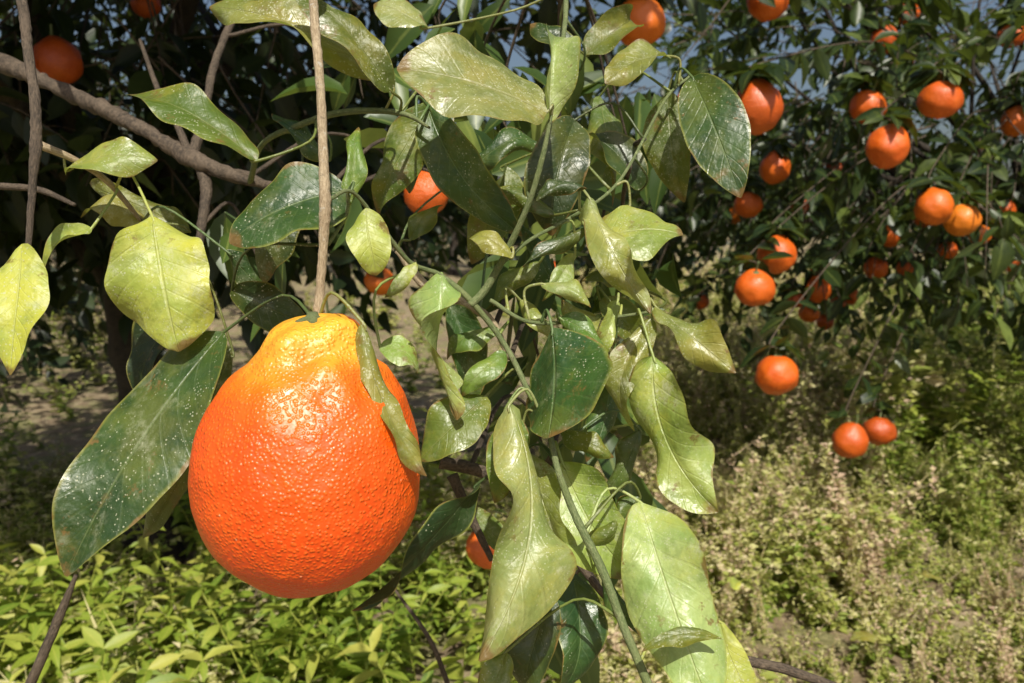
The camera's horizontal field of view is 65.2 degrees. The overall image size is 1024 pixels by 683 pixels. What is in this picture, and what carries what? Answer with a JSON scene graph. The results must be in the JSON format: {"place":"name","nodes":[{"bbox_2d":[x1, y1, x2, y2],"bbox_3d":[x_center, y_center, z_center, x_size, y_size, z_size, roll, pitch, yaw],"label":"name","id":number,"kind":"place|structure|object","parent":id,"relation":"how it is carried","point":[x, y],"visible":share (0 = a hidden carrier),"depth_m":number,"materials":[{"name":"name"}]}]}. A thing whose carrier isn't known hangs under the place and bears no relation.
{"place":"outdoors","nodes":[
{"label":"outdoors","id":0,"kind":"place"},
{"bbox_2d":[0,229,1023,682],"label":"ground","id":1,"kind":"structure","parent":0,"point":[90,403],"depth_m":3.73,"materials":[{"name":"soil"}]},
{"bbox_2d":[0,412,25,476],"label":"weed plant","id":2,"kind":"object","parent":1,"relation":"on","point":[5,439],"visible":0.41,"depth_m":2.97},
{"bbox_2d":[2,667,26,682],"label":"weed plant","id":3,"kind":"object","parent":1,"relation":"on","point":[15,675],"visible":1,"depth_m":1.32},
{"bbox_2d":[0,547,34,613],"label":"weed plant","id":4,"kind":"object","parent":1,"relation":"on","point":[11,553],"visible":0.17,"depth_m":1.94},
{"bbox_2d":[0,555,58,678],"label":"weed plant","id":5,"kind":"object","parent":1,"relation":"on","point":[6,623],"visible":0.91,"depth_m":1.53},
{"bbox_2d":[4,542,54,626],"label":"weed plant","id":6,"kind":"object","parent":1,"relation":"on","point":[30,560],"visible":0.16,"depth_m":1.89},
{"bbox_2d":[14,548,73,644],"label":"weed plant","id":7,"kind":"object","parent":1,"relation":"on","point":[36,588],"visible":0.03,"depth_m":1.82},
{"bbox_2d":[0,556,94,672],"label":"weed plant","id":8,"kind":"object","parent":1,"relation":"on","point":[47,585],"visible":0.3,"depth_m":1.75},
{"bbox_2d":[1,632,94,681],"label":"weed plant","id":9,"kind":"object","parent":1,"relation":"on","point":[8,676],"visible":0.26,"depth_m":1.55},
{"bbox_2d":[0,573,99,665],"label":"weed plant","id":10,"kind":"object","parent":1,"relation":"on","point":[20,627],"visible":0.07,"depth_m":1.70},
{"bbox_2d":[0,544,113,678],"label":"weed plant","id":11,"kind":"object","parent":1,"relation":"on","point":[80,584],"visible":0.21,"depth_m":1.70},
{"bbox_2d":[0,543,134,681],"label":"weed plant","id":12,"kind":"object","parent":1,"relation":"on","point":[47,592],"visible":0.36,"depth_m":1.62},
{"bbox_2d":[14,567,121,682],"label":"weed plant","id":13,"kind":"object","parent":1,"relation":"on","point":[32,625],"visible":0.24,"depth_m":1.61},
{"bbox_2d":[0,585,144,682],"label":"weed plant","id":14,"kind":"object","parent":1,"relation":"on","point":[56,653],"visible":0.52,"depth_m":1.49,"materials":[{"name":"plant"}]},
{"bbox_2d":[0,11,193,412],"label":"orange tree","id":15,"kind":"object","parent":1,"relation":"on","point":[43,335],"visible":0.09,"depth_m":4.60,"materials":[{"name":"green plant"}]},
{"bbox_2d":[73,541,147,637],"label":"weed plant","id":16,"kind":"object","parent":1,"relation":"on","point":[120,571],"visible":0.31,"depth_m":1.91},
{"bbox_2d":[82,645,148,677],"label":"weed plant","id":17,"kind":"object","parent":1,"relation":"on","point":[114,661],"visible":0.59,"depth_m":1.39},
{"bbox_2d":[119,615,165,670],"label":"weed plant","id":18,"kind":"object","parent":1,"relation":"on","point":[148,632],"visible":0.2,"depth_m":1.62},
{"bbox_2d":[68,626,237,682],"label":"weed plant","id":19,"kind":"object","parent":1,"relation":"on","point":[194,665],"visible":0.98,"depth_m":1.32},
{"bbox_2d":[107,623,206,682],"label":"weed plant","id":20,"kind":"object","parent":1,"relation":"on","point":[167,651],"visible":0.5,"depth_m":1.55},
{"bbox_2d":[54,16,295,322],"bbox_3d":[-3.785,-1.512,8.067,3.454,3.137,3.517,-6,11,-35],"label":"orange tree","id":21,"kind":"object","parent":1,"relation":"on","point":[79,268],"visible":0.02,"depth_m":7.81,"materials":[{"name":"green plant"}]},
{"bbox_2d":[119,560,232,670],"bbox_3d":[-0.694,0.603,1.690,0.318,0.318,0.266,4,0,39],"label":"weed plant","id":22,"kind":"object","parent":1,"relation":"on","point":[145,569],"visible":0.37,"depth_m":1.68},
{"bbox_2d":[125,519,234,626],"bbox_3d":[-0.682,0.562,1.855,0.381,0.350,0.268,6,11,34],"label":"weed plant","id":23,"kind":"object","parent":1,"relation":"on","point":[203,566],"visible":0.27,"depth_m":1.83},
{"bbox_2d":[171,490,206,557],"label":"weed plant","id":24,"kind":"object","parent":1,"relation":"on","point":[179,516],"visible":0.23,"depth_m":2.29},
{"bbox_2d":[141,574,255,678],"bbox_3d":[-0.622,0.609,1.635,0.182,0.323,0.218,10,15,14],"label":"weed plant","id":25,"kind":"object","parent":1,"relation":"on","point":[193,621],"visible":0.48,"depth_m":1.63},
{"bbox_2d":[98,664,300,682],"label":"weed plant","id":26,"kind":"object","parent":1,"relation":"on","point":[116,675],"visible":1,"depth_m":1.24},
{"bbox_2d":[173,554,225,585],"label":"weed plant","id":27,"kind":"object","parent":1,"relation":"on","point":[178,563],"visible":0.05,"depth_m":2.00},
{"bbox_2d":[197,542,256,612],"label":"weed plant","id":28,"kind":"object","parent":1,"relation":"on","point":[236,585],"visible":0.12,"depth_m":1.95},
{"bbox_2d":[122,74,362,274],"bbox_3d":[-4.463,-2.772,13.782,5.254,4.190,3.829,-3,9,-16],"label":"orange tree","id":29,"kind":"object","parent":1,"relation":"on","point":[297,267],"depth_m":13.32,"materials":[{"name":"green plant"}]},
{"bbox_2d":[169,572,318,678],"bbox_3d":[-0.490,0.630,1.671,0.329,0.276,0.323,14,15,41],"label":"weed plant","id":30,"kind":"object","parent":1,"relation":"on","point":[278,621],"visible":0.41,"depth_m":1.64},
{"bbox_2d":[202,593,296,676],"bbox_3d":[-0.524,0.670,1.694,0.212,0.181,0.216,16,28,38],"label":"weed plant","id":31,"kind":"object","parent":1,"relation":"on","point":[268,646],"visible":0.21,"depth_m":1.69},
{"bbox_2d":[174,585,326,682],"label":"weed plant","id":32,"kind":"object","parent":1,"relation":"on","point":[232,633],"visible":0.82,"depth_m":1.44,"materials":[{"name":"plant"}]},
{"bbox_2d":[267,594,326,615],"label":"weed plant","id":33,"kind":"object","parent":1,"relation":"on","point":[317,602],"visible":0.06,"depth_m":1.83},
{"bbox_2d":[277,655,332,682],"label":"weed plant","id":34,"kind":"object","parent":1,"relation":"on","point":[292,667],"visible":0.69,"depth_m":1.43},
{"bbox_2d":[280,673,329,682],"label":"weed plant","id":35,"kind":"object","parent":1,"relation":"on","point":[316,677],"visible":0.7,"depth_m":1.40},
{"bbox_2d":[260,573,379,682],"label":"weed plant","id":36,"kind":"object","parent":1,"relation":"on","point":[312,663],"visible":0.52,"depth_m":1.49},
{"bbox_2d":[310,574,385,657],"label":"weed plant","id":37,"kind":"object","parent":1,"relation":"on","point":[328,601],"visible":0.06,"depth_m":1.77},
{"bbox_2d":[355,560,393,618],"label":"weed plant","id":38,"kind":"object","parent":1,"relation":"on","point":[369,589],"visible":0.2,"depth_m":1.92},
{"bbox_2d":[324,603,425,680],"bbox_3d":[-0.276,0.659,1.615,0.234,0.196,0.230,5,12,-32],"label":"weed plant","id":39,"kind":"object","parent":1,"relation":"on","point":[332,620],"visible":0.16,"depth_m":1.58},
{"bbox_2d":[308,581,452,682],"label":"weed plant","id":40,"kind":"object","parent":1,"relation":"on","point":[402,634],"visible":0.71,"depth_m":1.53,"materials":[{"name":"plant"}]},
{"bbox_2d":[337,567,472,682],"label":"weed plant","id":41,"kind":"object","parent":1,"relation":"on","point":[374,623],"visible":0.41,"depth_m":1.63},
{"bbox_2d":[376,642,451,682],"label":"weed plant","id":42,"kind":"object","parent":1,"relation":"on","point":[414,663],"visible":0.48,"depth_m":1.51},
{"bbox_2d":[0,0,835,682],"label":"orange tree","id":43,"kind":"object","parent":1,"relation":"on","point":[146,234],"visible":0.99,"depth_m":0.37,"materials":[{"name":"green plant"}]},
{"bbox_2d":[33,24,83,83],"bbox_3d":[-0.827,-0.518,1.448,0.085,0.111,0.084,-12,7,-25],"label":"orange","id":44,"kind":"object","parent":43,"relation":"hanging from","point":[58,58],"visible":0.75,"depth_m":1.42,"materials":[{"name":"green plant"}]},
{"bbox_2d":[130,0,161,17],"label":"orange","id":45,"kind":"object","parent":43,"relation":"hanging from","point":[140,8],"visible":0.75,"depth_m":1.78,"materials":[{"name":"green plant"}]},
{"bbox_2d":[188,311,419,598],"bbox_3d":[-0.081,0.043,0.315,0.089,0.110,0.089,0,9,0],"label":"orange","id":46,"kind":"object","parent":43,"relation":"hanging from","point":[303,481],"visible":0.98,"depth_m":0.28,"materials":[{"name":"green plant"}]},
{"bbox_2d":[326,299,359,324],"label":"stem","id":47,"kind":"object","parent":43,"relation":"hanging from","point":[327,309],"visible":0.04,"depth_m":0.71,"materials":[{"name":"green plant"}]},
{"bbox_2d":[364,268,393,295],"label":"orange","id":48,"kind":"object","parent":43,"relation":"hanging from","point":[372,283],"visible":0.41,"depth_m":1.48,"materials":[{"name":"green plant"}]},
{"bbox_2d":[404,171,447,212],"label":"orange","id":49,"kind":"object","parent":43,"relation":"hanging from","point":[425,189],"visible":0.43,"depth_m":0.93,"materials":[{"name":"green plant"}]},
{"bbox_2d":[466,513,497,568],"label":"orange","id":50,"kind":"object","parent":43,"relation":"hanging from","point":[476,554],"visible":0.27,"depth_m":0.83,"materials":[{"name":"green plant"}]},
{"bbox_2d":[409,405,427,417],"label":"weed plant","id":51,"kind":"object","parent":1,"relation":"on","point":[421,409],"visible":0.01,"depth_m":2.77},
{"bbox_2d":[312,67,529,277],"bbox_3d":[-0.984,-2.668,13.252,5.520,4.092,4.064,0,9,0],"label":"orange tree","id":52,"kind":"object","parent":1,"relation":"on","point":[451,240],"visible":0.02,"depth_m":13.14,"materials":[{"name":"green plant"}]},
{"bbox_2d":[389,516,455,627],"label":"weed plant","id":53,"kind":"object","parent":1,"relation":"on","point":[439,580],"visible":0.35,"depth_m":1.88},
{"bbox_2d":[333,622,514,682],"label":"weed plant","id":54,"kind":"object","parent":1,"relation":"on","point":[454,669],"visible":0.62,"depth_m":1.34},
{"bbox_2d":[383,553,476,635],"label":"weed plant","id":55,"kind":"object","parent":1,"relation":"on","point":[451,601],"visible":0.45,"depth_m":1.87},
{"bbox_2d":[415,456,485,531],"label":"weed plant","id":56,"kind":"object","parent":1,"relation":"on","point":[432,469],"visible":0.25,"depth_m":2.40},
{"bbox_2d":[409,499,506,608],"bbox_3d":[-0.160,0.562,2.049,0.304,0.255,0.299,-11,16,-28],"label":"weed plant","id":57,"kind":"object","parent":1,"relation":"on","point":[437,556],"visible":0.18,"depth_m":2.03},
{"bbox_2d":[399,649,517,682],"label":"weed plant","id":58,"kind":"object","parent":1,"relation":"on","point":[427,677],"visible":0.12,"depth_m":1.33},
{"bbox_2d":[446,564,501,675],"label":"weed plant","id":59,"kind":"object","parent":1,"relation":"on","point":[476,639],"visible":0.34,"depth_m":1.73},
{"bbox_2d":[448,615,505,654],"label":"weed plant","id":60,"kind":"object","parent":1,"relation":"on","point":[466,633],"visible":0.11,"depth_m":1.75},
{"bbox_2d":[0,235,1023,682],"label":"weeds","id":61,"kind":"object","parent":1,"relation":"on","point":[828,563],"visible":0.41,"depth_m":2.30,"materials":[{"name":"plant"}]},
{"bbox_2d":[730,577,741,589],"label":"fallen leaf","id":62,"kind":"object","parent":61,"relation":"on","point":[735,584],"visible":1,"depth_m":1.51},
{"bbox_2d":[850,631,878,642],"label":"fallen leaf","id":63,"kind":"object","parent":61,"relation":"on","point":[863,635],"visible":1,"depth_m":1.42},
{"bbox_2d":[886,514,904,520],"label":"fallen leaf","id":64,"kind":"object","parent":61,"relation":"on","point":[894,517],"visible":1,"depth_m":1.90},
{"bbox_2d":[917,571,939,579],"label":"fallen leaf","id":65,"kind":"object","parent":61,"relation":"on","point":[926,574],"visible":1,"depth_m":1.61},
{"bbox_2d":[460,114,729,270],"bbox_3d":[1.660,-2.455,14.256,5.378,3.646,4.017,0,9,0],"label":"orange tree","id":66,"kind":"object","parent":1,"relation":"on","point":[690,230],"visible":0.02,"depth_m":13.54,"materials":[{"name":"green plant"}]},
{"bbox_2d":[396,198,932,235],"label":"tree line","id":67,"kind":"object","parent":1,"relation":"on","point":[817,232],"depth_m":38.65,"materials":[{"name":"green plant"}]},
{"bbox_2d":[551,0,1023,430],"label":"orange tree","id":68,"kind":"object","parent":1,"relation":"on","point":[850,195],"visible":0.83,"depth_m":2.54,"materials":[{"name":"green plant"}]},
{"bbox_2d":[621,0,664,45],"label":"orange","id":69,"kind":"object","parent":68,"relation":"hanging from","point":[649,15],"visible":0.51,"depth_m":1.47,"materials":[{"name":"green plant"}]},
{"bbox_2d":[696,287,708,309],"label":"orange","id":70,"kind":"object","parent":68,"relation":"hanging from","point":[704,304],"visible":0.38,"depth_m":4.14,"materials":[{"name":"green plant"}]},
{"bbox_2d":[726,203,739,223],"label":"orange","id":71,"kind":"object","parent":68,"relation":"hanging from","point":[735,218],"visible":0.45,"depth_m":3.73,"materials":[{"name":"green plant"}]},
{"bbox_2d":[734,186,762,217],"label":"orange","id":72,"kind":"object","parent":68,"relation":"hanging from","point":[748,204],"visible":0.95,"depth_m":2.65,"materials":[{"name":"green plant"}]},
{"bbox_2d":[734,261,775,305],"bbox_3d":[0.586,-0.140,1.926,0.094,0.110,0.092,4,10,26],"label":"orange","id":73,"kind":"object","parent":68,"relation":"hanging from","point":[755,287],"visible":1,"depth_m":1.90,"materials":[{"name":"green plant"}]},
{"bbox_2d":[737,68,783,134],"bbox_3d":[0.471,-0.462,1.532,0.095,0.131,0.094,-6,12,-31],"label":"orange","id":74,"kind":"object","parent":68,"relation":"hanging from","point":[762,101],"visible":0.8,"depth_m":1.50,"materials":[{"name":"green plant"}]},
{"bbox_2d":[746,0,788,21],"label":"orange","id":75,"kind":"object","parent":68,"relation":"hanging from","point":[759,11],"visible":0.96,"depth_m":1.86,"materials":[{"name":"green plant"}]},
{"bbox_2d":[759,142,790,183],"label":"orange","id":76,"kind":"object","parent":68,"relation":"hanging from","point":[774,168],"visible":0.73,"depth_m":2.47,"materials":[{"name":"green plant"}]},
{"bbox_2d":[755,348,798,394],"bbox_3d":[0.592,0.062,1.792,0.094,0.117,0.096,-4,-6,14],"label":"orange","id":77,"kind":"object","parent":68,"relation":"hanging from","point":[775,374],"visible":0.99,"depth_m":1.76,"materials":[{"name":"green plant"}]},
{"bbox_2d":[757,225,796,273],"bbox_3d":[0.675,-0.233,2.030,0.095,0.126,0.096,4,10,-11],"label":"orange","id":78,"kind":"object","parent":68,"relation":"hanging from","point":[779,266],"visible":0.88,"depth_m":2.00,"materials":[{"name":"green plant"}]},
{"bbox_2d":[785,287,804,307],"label":"orange","id":79,"kind":"object","parent":68,"relation":"hanging from","point":[796,298],"visible":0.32,"depth_m":2.97,"materials":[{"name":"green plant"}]},
{"bbox_2d":[790,199,809,213],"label":"orange","id":80,"kind":"object","parent":68,"relation":"hanging from","point":[804,206],"visible":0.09,"depth_m":3.17,"materials":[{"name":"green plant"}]},
{"bbox_2d":[798,306,819,322],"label":"orange","id":81,"kind":"object","parent":68,"relation":"hanging from","point":[807,314],"visible":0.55,"depth_m":3.55,"materials":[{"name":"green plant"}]},
{"bbox_2d":[805,271,831,302],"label":"orange","id":82,"kind":"object","parent":68,"relation":"hanging from","point":[817,297],"visible":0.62,"depth_m":2.97,"materials":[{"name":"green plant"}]},
{"bbox_2d":[816,313,833,329],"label":"orange","id":83,"kind":"object","parent":68,"relation":"hanging from","point":[821,321],"visible":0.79,"depth_m":4.39,"materials":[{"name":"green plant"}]},
{"bbox_2d":[826,163,842,170],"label":"orange","id":84,"kind":"object","parent":68,"relation":"hanging from","point":[833,168],"visible":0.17,"depth_m":3.27,"materials":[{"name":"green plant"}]},
{"bbox_2d":[831,415,868,457],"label":"orange","id":85,"kind":"object","parent":68,"relation":"hanging from","point":[849,439],"visible":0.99,"depth_m":2.18,"materials":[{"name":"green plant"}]},
{"bbox_2d":[844,290,858,304],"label":"orange","id":86,"kind":"object","parent":68,"relation":"hanging from","point":[853,295],"visible":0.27,"depth_m":4.14,"materials":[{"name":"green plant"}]},
{"bbox_2d":[849,80,886,124],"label":"orange","id":87,"kind":"object","parent":68,"relation":"hanging from","point":[861,102],"visible":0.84,"depth_m":2.12,"materials":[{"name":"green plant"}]},
{"bbox_2d":[863,252,887,277],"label":"orange","id":88,"kind":"object","parent":68,"relation":"hanging from","point":[881,269],"visible":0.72,"depth_m":3.24,"materials":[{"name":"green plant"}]},
{"bbox_2d":[862,410,896,445],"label":"orange","id":89,"kind":"object","parent":68,"relation":"hanging from","point":[879,430],"visible":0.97,"depth_m":2.27,"materials":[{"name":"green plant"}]},
{"bbox_2d":[870,17,896,53],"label":"orange","id":90,"kind":"object","parent":68,"relation":"hanging from","point":[889,39],"visible":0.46,"depth_m":2.86,"materials":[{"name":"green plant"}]},
{"bbox_2d":[865,123,909,168],"bbox_3d":[0.866,-0.460,1.836,0.095,0.131,0.094,19,-3,10],"label":"orange","id":91,"kind":"object","parent":68,"relation":"hanging from","point":[887,146],"visible":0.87,"depth_m":1.80,"materials":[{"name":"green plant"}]},
{"bbox_2d":[884,225,899,246],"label":"orange","id":92,"kind":"object","parent":68,"relation":"hanging from","point":[893,239],"visible":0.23,"depth_m":3.10,"materials":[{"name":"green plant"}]},
{"bbox_2d":[896,261,913,275],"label":"orange","id":93,"kind":"object","parent":68,"relation":"hanging from","point":[907,266],"visible":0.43,"depth_m":3.48,"materials":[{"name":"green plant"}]},
{"bbox_2d":[898,4,920,24],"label":"orange","id":94,"kind":"object","parent":68,"relation":"hanging from","point":[906,21],"visible":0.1,"depth_m":3.11,"materials":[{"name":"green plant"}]},
{"bbox_2d":[914,184,953,224],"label":"orange","id":95,"kind":"object","parent":68,"relation":"hanging from","point":[933,206],"visible":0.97,"depth_m":2.06,"materials":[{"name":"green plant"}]},
{"bbox_2d":[916,69,963,118],"bbox_3d":[0.983,-0.566,1.833,0.096,0.112,0.094,12,10,32],"label":"orange","id":96,"kind":"object","parent":68,"relation":"hanging from","point":[943,98],"visible":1,"depth_m":1.80,"materials":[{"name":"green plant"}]},
{"bbox_2d":[937,241,957,258],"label":"orange","id":97,"kind":"object","parent":68,"relation":"hanging from","point":[953,248],"visible":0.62,"depth_m":2.98,"materials":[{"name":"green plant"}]},
{"bbox_2d":[942,194,981,236],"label":"orange","id":98,"kind":"object","parent":68,"relation":"hanging from","point":[964,219],"visible":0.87,"depth_m":2.18,"materials":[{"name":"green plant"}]},
{"bbox_2d":[968,225,991,243],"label":"orange","id":99,"kind":"object","parent":68,"relation":"hanging from","point":[983,227],"visible":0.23,"depth_m":2.77,"materials":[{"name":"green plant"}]},
{"bbox_2d":[1000,201,1016,211],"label":"orange","id":100,"kind":"object","parent":68,"relation":"hanging from","point":[1013,208],"visible":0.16,"depth_m":3.38,"materials":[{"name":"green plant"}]},
{"bbox_2d":[997,20,1023,48],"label":"orange","id":101,"kind":"object","parent":68,"relation":"hanging from","point":[1017,41],"visible":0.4,"depth_m":2.87,"materials":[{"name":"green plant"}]},
{"bbox_2d":[1000,98,1023,136],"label":"orange","id":102,"kind":"object","parent":68,"relation":"hanging from","point":[1015,114],"visible":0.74,"depth_m":2.66,"materials":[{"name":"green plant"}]},
{"bbox_2d":[852,345,947,401],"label":"weed plant","id":103,"kind":"object","parent":1,"relation":"on","point":[866,357],"visible":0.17,"depth_m":3.60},
{"bbox_2d":[872,417,933,491],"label":"weed plant","id":104,"kind":"object","parent":1,"relation":"on","point":[904,448],"visible":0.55,"depth_m":2.77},
{"bbox_2d":[887,397,918,457],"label":"weed plant","id":105,"kind":"object","parent":1,"relation":"on","point":[901,421],"visible":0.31,"depth_m":3.15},
{"bbox_2d":[900,372,935,438],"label":"weed plant","id":106,"kind":"object","parent":1,"relation":"on","point":[902,373],"visible":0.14,"depth_m":3.48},
{"bbox_2d":[885,390,988,460],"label":"weed plant","id":107,"kind":"object","parent":1,"relation":"on","point":[937,429],"visible":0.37,"depth_m":3.31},
{"bbox_2d":[886,376,995,458],"bbox_3d":[1.775,0.317,3.263,0.313,0.428,0.438,-6,11,-35],"label":"weed plant","id":108,"kind":"object","parent":1,"relation":"on","point":[965,404],"visible":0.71,"depth_m":3.24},
{"bbox_2d":[945,434,993,469],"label":"weed plant","id":109,"kind":"object","parent":1,"relation":"on","point":[985,442],"visible":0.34,"depth_m":3.08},
{"bbox_2d":[959,355,1023,428],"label":"weed plant","id":110,"kind":"object","parent":1,"relation":"on","point":[981,394],"visible":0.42,"depth_m":3.58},
{"bbox_2d":[1003,335,1023,374],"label":"weed plant","id":111,"kind":"object","parent":1,"relation":"on","point":[1018,360],"visible":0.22,"depth_m":4.28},
{"bbox_2d":[1011,424,1023,451],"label":"weed plant","id":112,"kind":"object","parent":1,"relation":"on","point":[1020,437],"visible":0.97,"depth_m":2.86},
{"bbox_2d":[0,0,1023,200],"label":"sky","id":113,"kind":"structure","parent":0,"point":[516,60],"materials":[{"name":"blue"}]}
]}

